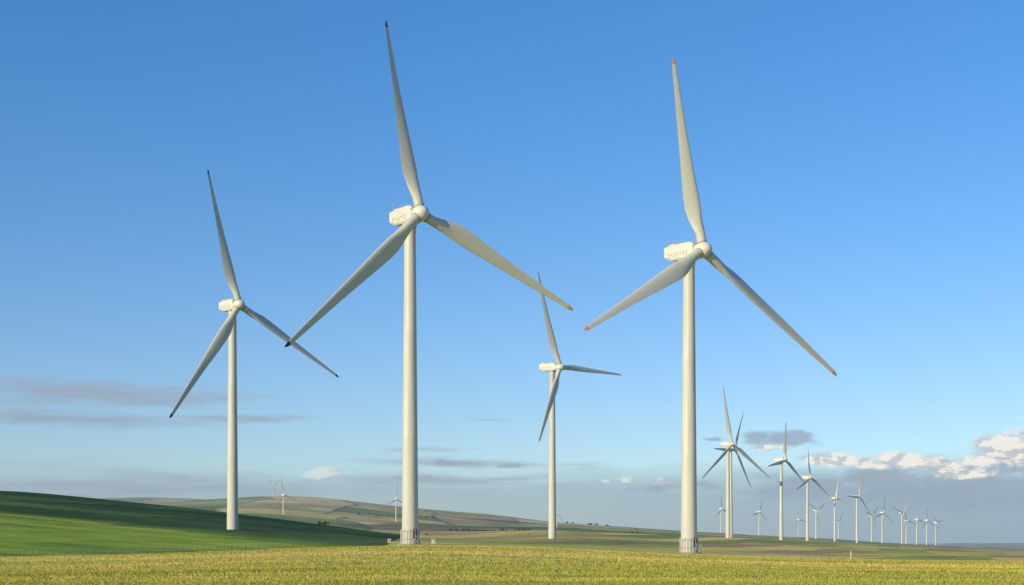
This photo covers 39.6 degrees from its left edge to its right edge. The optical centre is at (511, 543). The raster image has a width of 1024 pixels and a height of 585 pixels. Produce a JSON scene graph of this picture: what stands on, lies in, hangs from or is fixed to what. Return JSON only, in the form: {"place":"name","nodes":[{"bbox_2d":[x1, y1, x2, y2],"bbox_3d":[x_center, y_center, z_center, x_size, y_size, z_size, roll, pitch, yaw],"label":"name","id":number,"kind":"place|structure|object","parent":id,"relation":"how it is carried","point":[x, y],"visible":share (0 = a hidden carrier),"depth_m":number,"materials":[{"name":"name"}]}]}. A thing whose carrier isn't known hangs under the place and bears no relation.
{"place":"outdoors","nodes":[
{"label":"outdoors","id":0,"kind":"place"},
{"bbox_2d":[0,491,1023,584],"bbox_3d":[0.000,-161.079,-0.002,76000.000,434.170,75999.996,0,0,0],"label":"ground","id":1,"kind":"structure","parent":0,"point":[41,522],"depth_m":516.17,"materials":[{"name":"green plant"}]},
{"bbox_2d":[5,540,389,555],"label":"wire fence","id":2,"kind":"object","parent":1,"relation":"on","point":[128,550],"visible":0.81,"depth_m":255.80,"materials":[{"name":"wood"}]},
{"bbox_2d":[169,170,338,529],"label":"wind turbine","id":3,"kind":"object","parent":1,"relation":"on","point":[232,308],"visible":0.98,"depth_m":417.02,"materials":[{"name":"white paint"}]},
{"bbox_2d":[273,480,297,513],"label":"wind turbine","id":4,"kind":"object","parent":1,"relation":"on","point":[283,495],"visible":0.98,"depth_m":2000.54,"materials":[{"name":"white paint"}]},
{"bbox_2d":[386,483,401,521],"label":"wind turbine","id":5,"kind":"object","parent":1,"relation":"on","point":[396,499],"visible":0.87,"depth_m":2201.53,"materials":[{"name":"white paint"}]},
{"bbox_2d":[284,21,572,544],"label":"wind turbine","id":6,"kind":"object","parent":1,"relation":"on","point":[408,218],"visible":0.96,"depth_m":280.70,"materials":[{"name":"white paint"}]},
{"bbox_2d":[317,514,638,534],"bbox_3d":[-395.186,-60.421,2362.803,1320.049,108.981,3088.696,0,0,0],"label":"distant trees","id":7,"kind":"object","parent":1,"relation":"on","point":[325,522],"visible":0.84,"depth_m":1600.49,"materials":[{"name":"green plant"}]},
{"bbox_2d":[0,545,1023,584],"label":"grass","id":8,"kind":"structure","parent":1,"relation":"on","point":[112,573],"depth_m":104.40,"materials":[{"name":"plant"}]},
{"bbox_2d":[538,272,620,538],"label":"wind turbine","id":9,"kind":"object","parent":1,"relation":"on","point":[557,367],"visible":0.98,"depth_m":593.26,"materials":[{"name":"white paint"}]},
{"bbox_2d":[584,58,836,553],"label":"wind turbine","id":10,"kind":"object","parent":1,"relation":"on","point":[685,256],"visible":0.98,"depth_m":283.90,"materials":[{"name":"white paint"}]},
{"bbox_2d":[716,499,725,532],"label":"wind turbine","id":11,"kind":"object","parent":1,"relation":"on","point":[721,517],"visible":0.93,"depth_m":3576.18,"materials":[{"name":"white paint"}]},
{"bbox_2d":[714,412,750,537],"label":"wind turbine","id":12,"kind":"object","parent":1,"relation":"on","point":[731,502],"visible":0.79,"depth_m":1138.52,"materials":[{"name":"white paint"}]},
{"bbox_2d":[702,387,770,537],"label":"wind turbine","id":13,"kind":"object","parent":1,"relation":"on","point":[729,445],"visible":0.98,"depth_m":1018.91,"materials":[{"name":"white paint"}]},
{"bbox_2d":[754,501,767,534],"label":"wind turbine","id":14,"kind":"object","parent":1,"relation":"on","point":[759,512],"visible":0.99,"depth_m":3575.99,"materials":[{"name":"white paint"}]},
{"bbox_2d":[768,425,803,539],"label":"wind turbine","id":15,"kind":"object","parent":1,"relation":"on","point":[780,461],"visible":0.99,"depth_m":1192.88,"materials":[{"name":"white paint"}]},
{"bbox_2d":[795,512,804,536],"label":"wind turbine","id":16,"kind":"object","parent":1,"relation":"on","point":[798,524],"visible":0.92,"depth_m":4634.81,"materials":[{"name":"white paint"}]},
{"bbox_2d":[796,452,828,540],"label":"wind turbine","id":17,"kind":"object","parent":1,"relation":"on","point":[807,478],"visible":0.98,"depth_m":1491.04,"materials":[{"name":"white paint"}]},
{"bbox_2d":[810,504,824,538],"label":"wind turbine","id":18,"kind":"object","parent":1,"relation":"on","point":[816,510],"visible":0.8,"depth_m":3053.24,"materials":[{"name":"white paint"}]},
{"bbox_2d":[822,478,851,540],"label":"wind turbine","id":19,"kind":"object","parent":1,"relation":"on","point":[835,498],"visible":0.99,"depth_m":2122.61,"materials":[{"name":"white paint"}]},
{"bbox_2d":[848,475,869,542],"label":"wind turbine","id":20,"kind":"object","parent":1,"relation":"on","point":[856,496],"visible":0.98,"depth_m":2019.41,"materials":[{"name":"white paint"}]},
{"bbox_2d":[865,505,878,541],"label":"wind turbine","id":21,"kind":"object","parent":1,"relation":"on","point":[871,515],"visible":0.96,"depth_m":3382.50,"materials":[{"name":"white paint"}]},
{"bbox_2d":[875,500,893,542],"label":"wind turbine","id":22,"kind":"object","parent":1,"relation":"on","point":[882,522],"visible":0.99,"depth_m":2911.10,"materials":[{"name":"white paint"}]},
{"bbox_2d":[893,501,911,543],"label":"wind turbine","id":23,"kind":"object","parent":1,"relation":"on","point":[901,512],"visible":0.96,"depth_m":2845.26,"materials":[{"name":"white paint"}]},
{"bbox_2d":[904,513,912,543],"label":"wind turbine","id":24,"kind":"object","parent":1,"relation":"on","point":[906,528],"visible":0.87,"depth_m":3910.82,"materials":[{"name":"white paint"}]},
{"bbox_2d":[913,510,924,544],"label":"wind turbine","id":25,"kind":"object","parent":1,"relation":"on","point":[917,519],"visible":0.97,"depth_m":3575.84,"materials":[{"name":"white paint"}]},
{"bbox_2d":[924,513,934,544],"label":"wind turbine","id":26,"kind":"object","parent":1,"relation":"on","point":[926,527],"visible":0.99,"depth_m":3575.84,"materials":[{"name":"white paint"}]},
{"bbox_2d":[932,513,942,545],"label":"wind turbine","id":27,"kind":"object","parent":1,"relation":"on","point":[936,529],"visible":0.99,"depth_m":3911.03,"materials":[{"name":"white paint"}]},
{"bbox_2d":[0,0,1023,543],"label":"sky","id":28,"kind":"structure","parent":0,"point":[858,165],"materials":[{"name":"blue"}]}
]}

